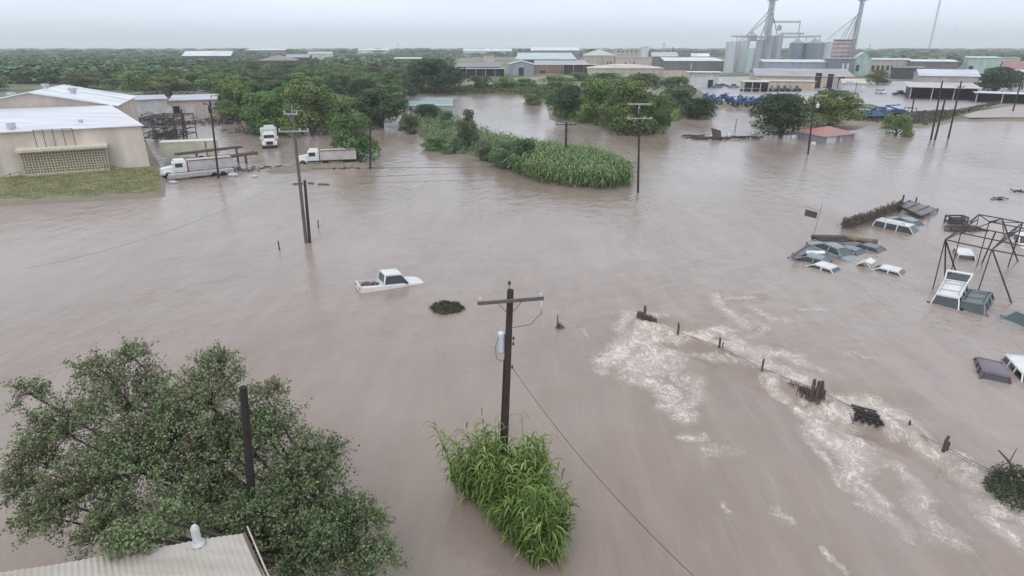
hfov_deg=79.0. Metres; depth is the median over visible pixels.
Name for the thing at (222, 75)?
mesquite tree
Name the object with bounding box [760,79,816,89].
workshop lean to
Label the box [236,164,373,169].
scrap heap
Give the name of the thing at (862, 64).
pale green elevator house
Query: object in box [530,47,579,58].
bright roof hall
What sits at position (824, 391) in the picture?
fence trash
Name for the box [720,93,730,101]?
service truck
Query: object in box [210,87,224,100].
mesquite tree
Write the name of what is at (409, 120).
willow shrub
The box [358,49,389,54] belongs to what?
white far shed
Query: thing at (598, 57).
cream mill
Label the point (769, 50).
grain silo
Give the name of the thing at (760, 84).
loading shelter
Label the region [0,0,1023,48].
sky
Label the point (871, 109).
service truck
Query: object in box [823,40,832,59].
grain silo
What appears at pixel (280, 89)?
mesquite tree
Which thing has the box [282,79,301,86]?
mesquite tree
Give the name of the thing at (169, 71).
mesquite tree
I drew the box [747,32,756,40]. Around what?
grain silo
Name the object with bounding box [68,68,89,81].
mesquite tree
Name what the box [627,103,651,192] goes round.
utility pole
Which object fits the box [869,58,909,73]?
arcade store
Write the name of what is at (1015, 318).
sunken car
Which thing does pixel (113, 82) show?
mesquite tree
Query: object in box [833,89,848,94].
service truck
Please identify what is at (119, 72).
mesquite tree
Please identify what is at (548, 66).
brick lumber shed
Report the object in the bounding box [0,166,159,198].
bank grass
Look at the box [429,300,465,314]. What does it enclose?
weed mound
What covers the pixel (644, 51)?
white tower block
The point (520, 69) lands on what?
doorway
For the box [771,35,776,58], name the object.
grain silo
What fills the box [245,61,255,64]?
mesquite tree
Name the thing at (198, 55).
long white shed
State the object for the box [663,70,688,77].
yard wall
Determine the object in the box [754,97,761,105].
service truck
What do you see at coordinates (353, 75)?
mesquite tree
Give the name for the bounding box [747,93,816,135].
broad tree
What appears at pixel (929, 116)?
bank weeds
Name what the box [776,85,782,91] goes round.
parked machine
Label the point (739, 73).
farm track
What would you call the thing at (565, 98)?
broad tree
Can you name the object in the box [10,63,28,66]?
mesquite tree
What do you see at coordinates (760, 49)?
grain silo
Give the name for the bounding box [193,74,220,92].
mesquite tree
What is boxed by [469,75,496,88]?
willow shrub
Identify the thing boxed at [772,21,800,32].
conveyor
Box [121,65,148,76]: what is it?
mesquite tree
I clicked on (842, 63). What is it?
loading house
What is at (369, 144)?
utility pole
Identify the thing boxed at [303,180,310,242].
stub pole
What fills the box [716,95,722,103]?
service truck
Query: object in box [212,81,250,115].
mesquite tree
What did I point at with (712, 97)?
service truck
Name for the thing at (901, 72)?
dark low shed
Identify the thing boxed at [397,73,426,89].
mesquite tree
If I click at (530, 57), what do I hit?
pale blue hall
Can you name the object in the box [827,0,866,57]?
grain elevator tower
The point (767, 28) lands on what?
head tower
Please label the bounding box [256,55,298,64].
brown roofed barn
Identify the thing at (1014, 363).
sunken car
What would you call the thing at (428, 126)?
bushes
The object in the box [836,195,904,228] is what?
debris pile
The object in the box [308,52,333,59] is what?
pale roof house
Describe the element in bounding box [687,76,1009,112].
yard
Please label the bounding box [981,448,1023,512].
drift brush
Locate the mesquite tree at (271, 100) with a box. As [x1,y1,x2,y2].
[237,90,288,133]
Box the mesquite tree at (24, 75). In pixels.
[10,69,41,83]
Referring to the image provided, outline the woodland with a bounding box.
[0,53,463,83]
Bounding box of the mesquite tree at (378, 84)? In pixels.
[346,78,381,88]
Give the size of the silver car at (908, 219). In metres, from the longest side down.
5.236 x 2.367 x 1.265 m
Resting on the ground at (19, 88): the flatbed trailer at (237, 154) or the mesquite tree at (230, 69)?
the mesquite tree at (230, 69)
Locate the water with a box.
[0,93,1023,575]
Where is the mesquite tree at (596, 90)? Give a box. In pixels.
[576,77,619,124]
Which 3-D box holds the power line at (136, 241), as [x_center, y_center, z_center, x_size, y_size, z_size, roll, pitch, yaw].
[-31.894,-5.806,56.742,0.016,2.381,21.962,14,25,32]
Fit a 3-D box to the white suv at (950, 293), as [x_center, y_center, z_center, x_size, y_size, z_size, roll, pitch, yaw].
[33.155,0.755,47.114,2.297,1.819,5.937,17,37,41]
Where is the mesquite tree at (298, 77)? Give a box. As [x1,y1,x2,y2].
[289,75,309,85]
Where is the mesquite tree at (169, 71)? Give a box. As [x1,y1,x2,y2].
[157,68,192,88]
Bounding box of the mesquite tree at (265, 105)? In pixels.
[242,91,289,121]
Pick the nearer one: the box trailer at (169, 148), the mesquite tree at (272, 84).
the box trailer at (169, 148)
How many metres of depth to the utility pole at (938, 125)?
127.82 m
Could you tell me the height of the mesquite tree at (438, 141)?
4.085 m
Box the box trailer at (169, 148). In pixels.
[159,138,218,157]
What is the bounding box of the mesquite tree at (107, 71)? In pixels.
[95,67,122,85]
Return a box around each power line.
[26,199,247,268]
[312,163,617,168]
[369,167,624,176]
[383,172,630,182]
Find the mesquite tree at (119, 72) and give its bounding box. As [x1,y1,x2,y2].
[111,70,133,80]
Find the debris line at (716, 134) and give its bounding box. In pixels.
[682,128,762,139]
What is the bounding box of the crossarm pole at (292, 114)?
[278,106,318,242]
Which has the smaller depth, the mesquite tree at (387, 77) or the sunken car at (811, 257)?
the sunken car at (811, 257)
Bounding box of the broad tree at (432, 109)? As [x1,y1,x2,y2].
[412,104,440,120]
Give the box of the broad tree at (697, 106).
[680,97,717,119]
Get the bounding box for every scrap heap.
[138,112,180,125]
[168,116,253,125]
[221,123,303,133]
[234,165,259,171]
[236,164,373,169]
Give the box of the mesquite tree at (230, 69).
[222,67,236,75]
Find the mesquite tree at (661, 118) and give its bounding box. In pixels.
[637,95,673,134]
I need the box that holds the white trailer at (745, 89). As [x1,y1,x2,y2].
[739,88,759,90]
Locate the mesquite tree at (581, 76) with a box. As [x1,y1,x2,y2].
[565,72,593,80]
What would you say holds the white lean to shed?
on the ground at (19, 88)
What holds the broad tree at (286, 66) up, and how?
on the ground at (19, 88)
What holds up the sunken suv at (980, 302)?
in the water
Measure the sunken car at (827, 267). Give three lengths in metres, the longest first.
5.331 x 2.410 x 1.288 m
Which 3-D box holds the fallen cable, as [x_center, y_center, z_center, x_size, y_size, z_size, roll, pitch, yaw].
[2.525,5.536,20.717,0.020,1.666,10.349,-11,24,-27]
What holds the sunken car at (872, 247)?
on the water
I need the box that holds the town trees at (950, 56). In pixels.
[331,49,1023,66]
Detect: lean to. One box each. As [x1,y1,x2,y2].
[459,68,504,75]
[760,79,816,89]
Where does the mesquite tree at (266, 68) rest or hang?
on the ground at (19, 88)
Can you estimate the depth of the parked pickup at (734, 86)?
280.77 m
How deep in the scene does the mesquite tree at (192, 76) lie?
270.31 m
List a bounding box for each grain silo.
[723,41,737,72]
[735,40,749,71]
[744,46,755,72]
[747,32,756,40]
[753,38,764,67]
[764,35,773,58]
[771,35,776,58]
[774,34,783,58]
[787,39,804,58]
[803,38,824,59]
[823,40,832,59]
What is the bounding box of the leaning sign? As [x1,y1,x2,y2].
[804,204,822,239]
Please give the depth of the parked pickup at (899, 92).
238.86 m
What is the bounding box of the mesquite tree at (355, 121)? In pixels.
[328,111,381,160]
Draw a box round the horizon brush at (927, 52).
[0,48,1023,56]
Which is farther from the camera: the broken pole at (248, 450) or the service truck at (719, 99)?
the service truck at (719, 99)
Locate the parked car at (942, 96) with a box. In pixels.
[938,94,952,98]
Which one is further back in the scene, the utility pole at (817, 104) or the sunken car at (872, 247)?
the utility pole at (817, 104)
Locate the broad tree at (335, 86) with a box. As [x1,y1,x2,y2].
[313,79,348,95]
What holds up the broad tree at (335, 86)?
on the ground at (19, 88)
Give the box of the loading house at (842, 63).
[824,58,856,73]
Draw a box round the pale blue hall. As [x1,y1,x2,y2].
[516,53,576,63]
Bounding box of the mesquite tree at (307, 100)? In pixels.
[278,84,340,136]
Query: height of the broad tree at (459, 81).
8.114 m
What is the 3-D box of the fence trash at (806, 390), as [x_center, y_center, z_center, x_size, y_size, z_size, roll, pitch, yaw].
[16.227,5.771,34.416,0.831,0.466,2.230,-17,27,-36]
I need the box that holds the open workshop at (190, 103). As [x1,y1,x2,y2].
[168,94,218,114]
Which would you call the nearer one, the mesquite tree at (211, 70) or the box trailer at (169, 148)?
the box trailer at (169, 148)
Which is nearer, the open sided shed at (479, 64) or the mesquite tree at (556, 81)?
the mesquite tree at (556, 81)
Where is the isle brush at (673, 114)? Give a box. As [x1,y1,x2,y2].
[551,97,716,126]
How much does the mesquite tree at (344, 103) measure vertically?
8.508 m
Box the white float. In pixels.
[227,173,238,175]
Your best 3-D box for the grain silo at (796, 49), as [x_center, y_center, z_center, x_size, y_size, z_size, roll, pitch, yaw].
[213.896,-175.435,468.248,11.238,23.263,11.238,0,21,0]
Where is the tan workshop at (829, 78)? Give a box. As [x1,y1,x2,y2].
[749,68,854,87]
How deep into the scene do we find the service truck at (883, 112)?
160.73 m
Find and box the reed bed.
[482,133,636,188]
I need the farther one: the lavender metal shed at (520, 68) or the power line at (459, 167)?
the lavender metal shed at (520, 68)
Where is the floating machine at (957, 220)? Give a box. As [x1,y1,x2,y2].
[943,215,969,223]
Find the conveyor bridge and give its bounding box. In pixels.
[731,35,763,41]
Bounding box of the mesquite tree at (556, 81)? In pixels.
[538,75,576,87]
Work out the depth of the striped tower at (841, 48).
401.40 m
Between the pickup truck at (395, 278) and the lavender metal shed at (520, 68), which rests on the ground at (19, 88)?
the lavender metal shed at (520, 68)
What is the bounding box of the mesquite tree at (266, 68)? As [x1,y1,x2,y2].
[260,64,274,73]
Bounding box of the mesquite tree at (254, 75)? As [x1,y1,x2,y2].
[246,72,263,82]
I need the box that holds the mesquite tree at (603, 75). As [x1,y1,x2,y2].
[588,73,629,83]
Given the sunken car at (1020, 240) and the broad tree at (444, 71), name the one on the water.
the sunken car at (1020, 240)
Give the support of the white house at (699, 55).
on the ground at (19, 88)
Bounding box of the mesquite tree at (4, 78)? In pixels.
[0,72,9,83]
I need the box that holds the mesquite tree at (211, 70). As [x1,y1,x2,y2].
[207,65,221,73]
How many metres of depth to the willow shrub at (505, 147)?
98.10 m
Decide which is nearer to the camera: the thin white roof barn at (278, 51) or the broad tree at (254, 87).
the broad tree at (254, 87)
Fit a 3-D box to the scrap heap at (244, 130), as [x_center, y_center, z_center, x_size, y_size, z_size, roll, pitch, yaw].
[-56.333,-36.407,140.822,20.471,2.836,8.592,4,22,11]
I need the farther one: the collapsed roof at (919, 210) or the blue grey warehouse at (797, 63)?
the blue grey warehouse at (797, 63)
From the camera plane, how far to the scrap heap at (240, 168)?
97.16 m
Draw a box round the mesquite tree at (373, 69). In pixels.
[365,66,381,81]
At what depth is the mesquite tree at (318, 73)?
313.19 m
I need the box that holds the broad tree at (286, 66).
[277,64,296,74]
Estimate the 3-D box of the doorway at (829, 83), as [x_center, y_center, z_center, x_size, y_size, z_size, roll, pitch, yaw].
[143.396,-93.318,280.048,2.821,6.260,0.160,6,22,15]
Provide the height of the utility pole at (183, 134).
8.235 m
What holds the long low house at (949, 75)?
on the yard at (868, 95)
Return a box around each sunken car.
[787,252,833,262]
[805,261,841,273]
[806,240,859,261]
[843,244,866,255]
[844,242,886,252]
[856,257,906,275]
[999,309,1023,327]
[1001,354,1023,381]
[1002,231,1023,248]
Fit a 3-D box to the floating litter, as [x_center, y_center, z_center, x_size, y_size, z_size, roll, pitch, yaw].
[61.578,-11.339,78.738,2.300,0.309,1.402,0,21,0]
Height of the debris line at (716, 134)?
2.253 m
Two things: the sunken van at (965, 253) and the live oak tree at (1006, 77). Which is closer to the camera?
the sunken van at (965, 253)
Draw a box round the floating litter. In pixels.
[991,197,1008,200]
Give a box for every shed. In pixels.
[134,94,167,115]
[182,51,236,60]
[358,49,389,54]
[393,57,421,67]
[456,62,500,67]
[508,60,533,75]
[534,60,587,72]
[795,126,856,143]
[837,79,866,90]
[890,66,924,78]
[962,56,1000,74]
[999,57,1021,65]
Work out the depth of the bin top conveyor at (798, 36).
448.35 m
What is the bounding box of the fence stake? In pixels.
[555,315,564,328]
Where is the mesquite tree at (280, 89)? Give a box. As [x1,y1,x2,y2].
[272,86,292,101]
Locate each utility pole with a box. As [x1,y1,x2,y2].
[180,109,184,138]
[203,101,219,177]
[369,121,370,168]
[556,122,576,149]
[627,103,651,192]
[803,94,827,153]
[930,81,942,139]
[934,97,946,139]
[947,81,964,137]
[1012,73,1023,110]
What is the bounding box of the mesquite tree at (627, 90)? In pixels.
[595,79,662,136]
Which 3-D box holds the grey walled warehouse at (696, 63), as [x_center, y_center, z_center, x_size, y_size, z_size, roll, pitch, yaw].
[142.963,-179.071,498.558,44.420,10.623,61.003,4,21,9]
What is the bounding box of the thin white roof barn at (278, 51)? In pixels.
[245,49,287,54]
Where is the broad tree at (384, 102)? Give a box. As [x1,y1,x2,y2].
[352,87,412,126]
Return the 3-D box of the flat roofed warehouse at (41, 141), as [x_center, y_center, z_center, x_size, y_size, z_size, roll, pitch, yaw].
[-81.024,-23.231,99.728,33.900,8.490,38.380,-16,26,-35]
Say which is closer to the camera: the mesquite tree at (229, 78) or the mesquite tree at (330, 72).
the mesquite tree at (229, 78)
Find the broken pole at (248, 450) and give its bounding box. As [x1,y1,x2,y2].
[239,385,261,567]
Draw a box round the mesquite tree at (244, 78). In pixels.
[238,76,254,82]
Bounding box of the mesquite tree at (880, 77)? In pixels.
[864,70,891,84]
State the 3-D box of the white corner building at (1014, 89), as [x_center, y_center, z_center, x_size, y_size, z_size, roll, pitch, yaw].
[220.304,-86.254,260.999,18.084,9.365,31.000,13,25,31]
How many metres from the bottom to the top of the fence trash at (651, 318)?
0.513 m
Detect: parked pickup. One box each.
[711,84,722,87]
[727,84,739,87]
[892,90,904,94]
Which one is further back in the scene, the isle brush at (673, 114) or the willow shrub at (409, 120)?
the isle brush at (673, 114)
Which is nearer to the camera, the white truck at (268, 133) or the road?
the white truck at (268, 133)
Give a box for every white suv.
[872,217,918,233]
[927,269,973,310]
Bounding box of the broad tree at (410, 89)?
[381,82,421,97]
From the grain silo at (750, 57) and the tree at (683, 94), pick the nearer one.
the tree at (683, 94)
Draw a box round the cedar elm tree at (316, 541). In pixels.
[0,332,412,575]
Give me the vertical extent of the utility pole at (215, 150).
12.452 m
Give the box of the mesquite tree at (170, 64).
[162,63,182,67]
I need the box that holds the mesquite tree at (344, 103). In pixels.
[316,95,363,124]
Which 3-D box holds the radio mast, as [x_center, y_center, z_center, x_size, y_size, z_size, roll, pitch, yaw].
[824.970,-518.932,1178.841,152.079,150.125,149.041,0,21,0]
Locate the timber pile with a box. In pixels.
[790,235,877,257]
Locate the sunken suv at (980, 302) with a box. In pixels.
[957,289,994,316]
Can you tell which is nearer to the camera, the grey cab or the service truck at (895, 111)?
the grey cab
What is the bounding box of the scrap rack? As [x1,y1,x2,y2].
[139,113,197,141]
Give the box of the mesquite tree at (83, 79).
[59,71,103,87]
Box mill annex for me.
[615,57,651,65]
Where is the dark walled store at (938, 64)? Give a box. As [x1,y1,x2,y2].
[907,59,959,68]
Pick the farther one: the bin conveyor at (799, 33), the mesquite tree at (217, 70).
the bin conveyor at (799, 33)
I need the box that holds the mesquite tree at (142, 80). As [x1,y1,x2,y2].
[135,73,168,93]
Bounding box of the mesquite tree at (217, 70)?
[211,67,224,73]
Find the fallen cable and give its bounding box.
[513,369,693,575]
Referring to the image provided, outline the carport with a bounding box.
[904,82,982,99]
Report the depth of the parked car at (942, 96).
224.44 m
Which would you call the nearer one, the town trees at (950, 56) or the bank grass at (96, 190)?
the bank grass at (96, 190)
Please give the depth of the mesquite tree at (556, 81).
275.16 m
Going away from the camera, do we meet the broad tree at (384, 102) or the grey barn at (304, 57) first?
the broad tree at (384, 102)
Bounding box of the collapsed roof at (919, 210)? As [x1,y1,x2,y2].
[897,197,938,217]
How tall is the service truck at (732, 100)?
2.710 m
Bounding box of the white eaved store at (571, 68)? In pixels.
[563,64,594,73]
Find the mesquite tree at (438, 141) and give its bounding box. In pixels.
[419,135,446,151]
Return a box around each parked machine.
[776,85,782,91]
[795,85,801,91]
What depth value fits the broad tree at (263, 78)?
229.55 m
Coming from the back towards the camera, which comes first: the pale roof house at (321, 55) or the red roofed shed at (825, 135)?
the pale roof house at (321, 55)
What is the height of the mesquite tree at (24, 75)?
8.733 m
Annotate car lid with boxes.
[806,251,824,253]
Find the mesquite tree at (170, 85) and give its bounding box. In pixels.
[143,75,196,94]
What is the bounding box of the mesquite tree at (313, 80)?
[302,75,328,85]
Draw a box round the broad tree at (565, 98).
[545,84,585,118]
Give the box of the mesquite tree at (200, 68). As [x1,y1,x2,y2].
[192,65,208,73]
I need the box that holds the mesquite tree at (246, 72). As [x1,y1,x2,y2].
[239,69,256,80]
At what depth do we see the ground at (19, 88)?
147.58 m
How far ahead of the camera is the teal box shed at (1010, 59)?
441.30 m
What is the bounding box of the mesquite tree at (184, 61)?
[178,60,189,65]
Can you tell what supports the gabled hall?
on the ground at (19, 88)
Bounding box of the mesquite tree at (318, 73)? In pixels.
[308,71,328,75]
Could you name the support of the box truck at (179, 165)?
on the ground at (19, 88)
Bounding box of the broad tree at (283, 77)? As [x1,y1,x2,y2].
[271,76,295,86]
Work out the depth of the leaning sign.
60.99 m
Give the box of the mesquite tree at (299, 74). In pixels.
[288,72,305,78]
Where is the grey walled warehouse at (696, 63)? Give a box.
[660,57,723,71]
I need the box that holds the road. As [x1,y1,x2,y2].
[963,104,1023,117]
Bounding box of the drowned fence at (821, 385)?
[643,305,1020,489]
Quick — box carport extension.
[973,91,1023,102]
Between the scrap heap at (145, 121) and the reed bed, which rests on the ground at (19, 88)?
the reed bed
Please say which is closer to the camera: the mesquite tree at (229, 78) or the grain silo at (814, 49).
the mesquite tree at (229, 78)
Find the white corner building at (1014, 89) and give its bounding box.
[1006,70,1023,91]
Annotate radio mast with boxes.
[882,1,961,53]
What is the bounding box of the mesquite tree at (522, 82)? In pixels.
[515,78,536,88]
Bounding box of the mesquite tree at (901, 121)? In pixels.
[878,114,914,136]
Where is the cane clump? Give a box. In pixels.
[423,407,581,572]
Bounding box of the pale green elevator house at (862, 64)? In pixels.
[853,52,871,75]
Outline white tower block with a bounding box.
[640,47,648,56]
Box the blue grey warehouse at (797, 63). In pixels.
[759,59,827,68]
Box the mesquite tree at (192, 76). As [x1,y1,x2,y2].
[183,72,202,89]
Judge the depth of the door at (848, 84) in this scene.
261.48 m
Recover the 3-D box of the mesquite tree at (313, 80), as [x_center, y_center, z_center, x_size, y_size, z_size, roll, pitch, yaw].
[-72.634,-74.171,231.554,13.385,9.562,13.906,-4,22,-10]
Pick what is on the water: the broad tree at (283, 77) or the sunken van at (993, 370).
the sunken van at (993, 370)
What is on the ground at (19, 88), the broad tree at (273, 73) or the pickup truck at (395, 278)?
the broad tree at (273, 73)
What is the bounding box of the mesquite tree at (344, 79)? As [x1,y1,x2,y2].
[328,74,351,90]
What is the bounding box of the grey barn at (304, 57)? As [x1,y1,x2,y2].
[286,54,311,61]
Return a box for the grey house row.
[650,52,677,65]
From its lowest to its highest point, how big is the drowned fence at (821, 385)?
2.454 m
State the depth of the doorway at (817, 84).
281.28 m
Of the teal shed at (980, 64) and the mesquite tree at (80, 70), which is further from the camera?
the teal shed at (980, 64)
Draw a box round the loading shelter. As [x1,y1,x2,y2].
[740,80,769,91]
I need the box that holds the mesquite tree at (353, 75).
[342,72,366,80]
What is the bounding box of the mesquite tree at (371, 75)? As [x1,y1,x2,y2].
[360,72,381,87]
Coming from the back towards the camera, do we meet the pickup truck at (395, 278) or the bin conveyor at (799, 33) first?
the bin conveyor at (799, 33)
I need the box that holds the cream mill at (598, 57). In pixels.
[583,49,616,65]
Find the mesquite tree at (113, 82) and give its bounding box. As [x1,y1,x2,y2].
[100,73,136,89]
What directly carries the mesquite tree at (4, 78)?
on the ground at (19, 88)
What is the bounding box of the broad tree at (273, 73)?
[266,71,285,76]
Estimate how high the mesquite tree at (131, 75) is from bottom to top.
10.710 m
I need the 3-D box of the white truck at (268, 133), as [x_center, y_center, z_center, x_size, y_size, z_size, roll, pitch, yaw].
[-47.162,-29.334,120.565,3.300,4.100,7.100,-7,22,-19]
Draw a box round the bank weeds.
[842,100,1008,124]
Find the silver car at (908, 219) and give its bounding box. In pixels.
[886,215,923,226]
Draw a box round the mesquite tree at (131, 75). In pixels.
[116,70,147,91]
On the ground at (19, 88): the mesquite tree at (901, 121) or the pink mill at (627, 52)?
the pink mill at (627, 52)
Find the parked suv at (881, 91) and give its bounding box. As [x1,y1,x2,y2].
[875,89,886,93]
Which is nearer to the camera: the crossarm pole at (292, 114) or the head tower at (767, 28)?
the crossarm pole at (292, 114)
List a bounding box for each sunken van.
[952,247,975,260]
[973,357,1011,383]
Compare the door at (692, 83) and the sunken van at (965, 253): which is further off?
the door at (692, 83)
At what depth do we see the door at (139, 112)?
166.90 m
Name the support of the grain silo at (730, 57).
on the ground at (19, 88)
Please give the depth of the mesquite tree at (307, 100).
132.06 m
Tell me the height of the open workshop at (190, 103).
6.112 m
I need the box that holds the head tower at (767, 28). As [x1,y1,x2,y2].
[742,0,777,58]
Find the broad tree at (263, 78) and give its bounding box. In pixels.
[252,76,273,86]
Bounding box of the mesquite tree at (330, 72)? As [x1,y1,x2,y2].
[320,69,338,75]
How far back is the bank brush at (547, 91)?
256.58 m
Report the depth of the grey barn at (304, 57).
603.90 m
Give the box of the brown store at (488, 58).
[484,55,493,61]
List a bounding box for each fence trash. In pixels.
[636,310,656,322]
[787,380,824,404]
[813,387,825,400]
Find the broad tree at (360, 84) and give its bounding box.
[341,78,376,103]
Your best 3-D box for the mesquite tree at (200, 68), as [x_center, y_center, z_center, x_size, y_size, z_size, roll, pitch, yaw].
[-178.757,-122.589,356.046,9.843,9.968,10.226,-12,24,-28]
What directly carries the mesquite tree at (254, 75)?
on the ground at (19, 88)
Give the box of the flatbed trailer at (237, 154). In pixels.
[174,145,257,163]
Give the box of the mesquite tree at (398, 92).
[382,84,407,101]
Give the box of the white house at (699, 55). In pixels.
[690,53,709,56]
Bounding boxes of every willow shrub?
[398,113,417,133]
[438,110,454,128]
[440,137,467,154]
[455,108,479,148]
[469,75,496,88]
[473,139,492,160]
[489,140,517,168]
[510,138,535,167]
[523,88,545,105]
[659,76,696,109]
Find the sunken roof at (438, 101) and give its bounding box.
[407,97,452,105]
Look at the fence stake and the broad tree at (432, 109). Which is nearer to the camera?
the fence stake
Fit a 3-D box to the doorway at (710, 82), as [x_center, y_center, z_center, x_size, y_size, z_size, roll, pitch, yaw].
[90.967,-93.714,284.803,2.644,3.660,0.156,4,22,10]
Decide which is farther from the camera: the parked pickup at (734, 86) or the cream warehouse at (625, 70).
the cream warehouse at (625, 70)
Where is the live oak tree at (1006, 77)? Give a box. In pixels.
[973,66,1023,91]
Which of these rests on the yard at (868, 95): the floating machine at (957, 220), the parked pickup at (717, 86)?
the parked pickup at (717, 86)
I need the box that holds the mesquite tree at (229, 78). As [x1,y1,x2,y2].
[218,75,242,92]
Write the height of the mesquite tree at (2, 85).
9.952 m
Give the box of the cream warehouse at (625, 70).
[587,64,664,76]
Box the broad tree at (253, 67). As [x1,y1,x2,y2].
[243,65,259,70]
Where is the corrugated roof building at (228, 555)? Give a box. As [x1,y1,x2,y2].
[0,524,269,575]
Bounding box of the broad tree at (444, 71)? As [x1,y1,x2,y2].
[403,58,469,93]
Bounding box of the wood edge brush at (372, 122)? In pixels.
[230,98,398,133]
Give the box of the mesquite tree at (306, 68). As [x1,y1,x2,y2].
[296,66,310,71]
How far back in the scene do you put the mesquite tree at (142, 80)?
245.81 m
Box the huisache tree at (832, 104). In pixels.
[802,90,867,127]
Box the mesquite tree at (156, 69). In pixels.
[149,67,162,73]
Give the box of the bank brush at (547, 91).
[414,83,564,99]
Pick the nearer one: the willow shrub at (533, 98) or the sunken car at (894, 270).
the sunken car at (894, 270)
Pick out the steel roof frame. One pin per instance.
(1002, 240)
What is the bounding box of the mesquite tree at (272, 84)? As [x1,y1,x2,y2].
[260,79,287,91]
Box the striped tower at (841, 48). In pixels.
[831,39,854,57]
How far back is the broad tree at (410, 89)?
218.46 m
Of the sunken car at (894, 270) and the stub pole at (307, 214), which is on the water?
the sunken car at (894, 270)
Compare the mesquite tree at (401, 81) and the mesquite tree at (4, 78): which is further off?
the mesquite tree at (4, 78)
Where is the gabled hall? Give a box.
[0,84,138,121]
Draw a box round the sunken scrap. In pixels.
[943,223,987,232]
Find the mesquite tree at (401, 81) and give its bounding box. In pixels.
[390,79,414,87]
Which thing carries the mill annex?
on the ground at (19, 88)
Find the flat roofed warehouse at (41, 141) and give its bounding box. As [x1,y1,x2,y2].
[0,105,149,177]
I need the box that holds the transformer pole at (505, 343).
[477,281,543,456]
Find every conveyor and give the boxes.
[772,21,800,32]
[780,32,803,39]
[783,35,820,41]
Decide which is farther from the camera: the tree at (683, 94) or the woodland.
the woodland
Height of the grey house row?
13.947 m
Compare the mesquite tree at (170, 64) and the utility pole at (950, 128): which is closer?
the utility pole at (950, 128)
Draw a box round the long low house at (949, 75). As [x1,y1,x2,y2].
[912,69,980,84]
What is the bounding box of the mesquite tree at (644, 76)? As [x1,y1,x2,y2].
[624,73,662,84]
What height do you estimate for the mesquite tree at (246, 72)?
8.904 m
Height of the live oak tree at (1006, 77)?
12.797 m
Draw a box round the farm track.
[727,72,749,74]
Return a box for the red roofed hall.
[999,61,1023,69]
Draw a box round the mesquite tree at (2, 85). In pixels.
[0,79,8,89]
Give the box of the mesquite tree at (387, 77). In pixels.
[380,72,399,84]
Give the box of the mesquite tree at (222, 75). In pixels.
[217,73,239,83]
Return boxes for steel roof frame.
[932,214,1023,302]
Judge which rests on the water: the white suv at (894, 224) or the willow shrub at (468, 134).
the white suv at (894, 224)
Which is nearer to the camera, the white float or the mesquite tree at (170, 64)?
the white float
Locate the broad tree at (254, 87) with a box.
[246,82,268,92]
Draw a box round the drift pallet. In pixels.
[849,404,884,426]
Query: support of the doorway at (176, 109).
in the open workshop at (190, 103)
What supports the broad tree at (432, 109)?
on the ground at (19, 88)
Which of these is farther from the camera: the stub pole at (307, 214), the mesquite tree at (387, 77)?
the mesquite tree at (387, 77)
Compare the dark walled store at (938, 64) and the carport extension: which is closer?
the carport extension
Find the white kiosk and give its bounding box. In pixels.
[686,71,722,87]
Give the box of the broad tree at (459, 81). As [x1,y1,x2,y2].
[448,74,465,85]
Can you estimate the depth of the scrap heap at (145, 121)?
156.10 m
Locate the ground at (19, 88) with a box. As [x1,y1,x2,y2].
[0,49,1023,205]
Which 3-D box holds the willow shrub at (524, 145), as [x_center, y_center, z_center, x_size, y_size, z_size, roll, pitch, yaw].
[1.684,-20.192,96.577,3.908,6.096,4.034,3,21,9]
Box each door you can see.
[137,111,152,115]
[185,105,195,114]
[691,82,706,85]
[826,136,836,143]
[844,81,853,90]
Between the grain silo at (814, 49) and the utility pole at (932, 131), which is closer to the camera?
the utility pole at (932, 131)
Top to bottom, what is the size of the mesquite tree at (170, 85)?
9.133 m
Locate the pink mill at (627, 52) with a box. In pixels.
[612,49,640,56]
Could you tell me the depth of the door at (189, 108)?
175.12 m
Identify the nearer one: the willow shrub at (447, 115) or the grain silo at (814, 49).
the willow shrub at (447, 115)
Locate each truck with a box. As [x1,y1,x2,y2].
[159,154,233,178]
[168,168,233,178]
[260,125,277,148]
[298,147,356,163]
[355,268,423,292]
[703,92,709,98]
[709,93,715,102]
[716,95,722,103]
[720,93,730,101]
[727,96,740,104]
[741,96,752,105]
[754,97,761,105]
[818,87,833,93]
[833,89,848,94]
[852,107,876,116]
[866,107,890,118]
[878,104,905,114]
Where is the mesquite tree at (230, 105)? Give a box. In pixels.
[214,82,253,120]
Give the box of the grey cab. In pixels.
[901,107,916,118]
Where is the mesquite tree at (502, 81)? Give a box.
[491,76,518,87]
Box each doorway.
[172,105,180,114]
[518,67,523,75]
[707,79,713,87]
[814,73,822,87]
[826,74,834,87]
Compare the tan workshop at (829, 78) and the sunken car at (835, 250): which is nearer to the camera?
the sunken car at (835, 250)

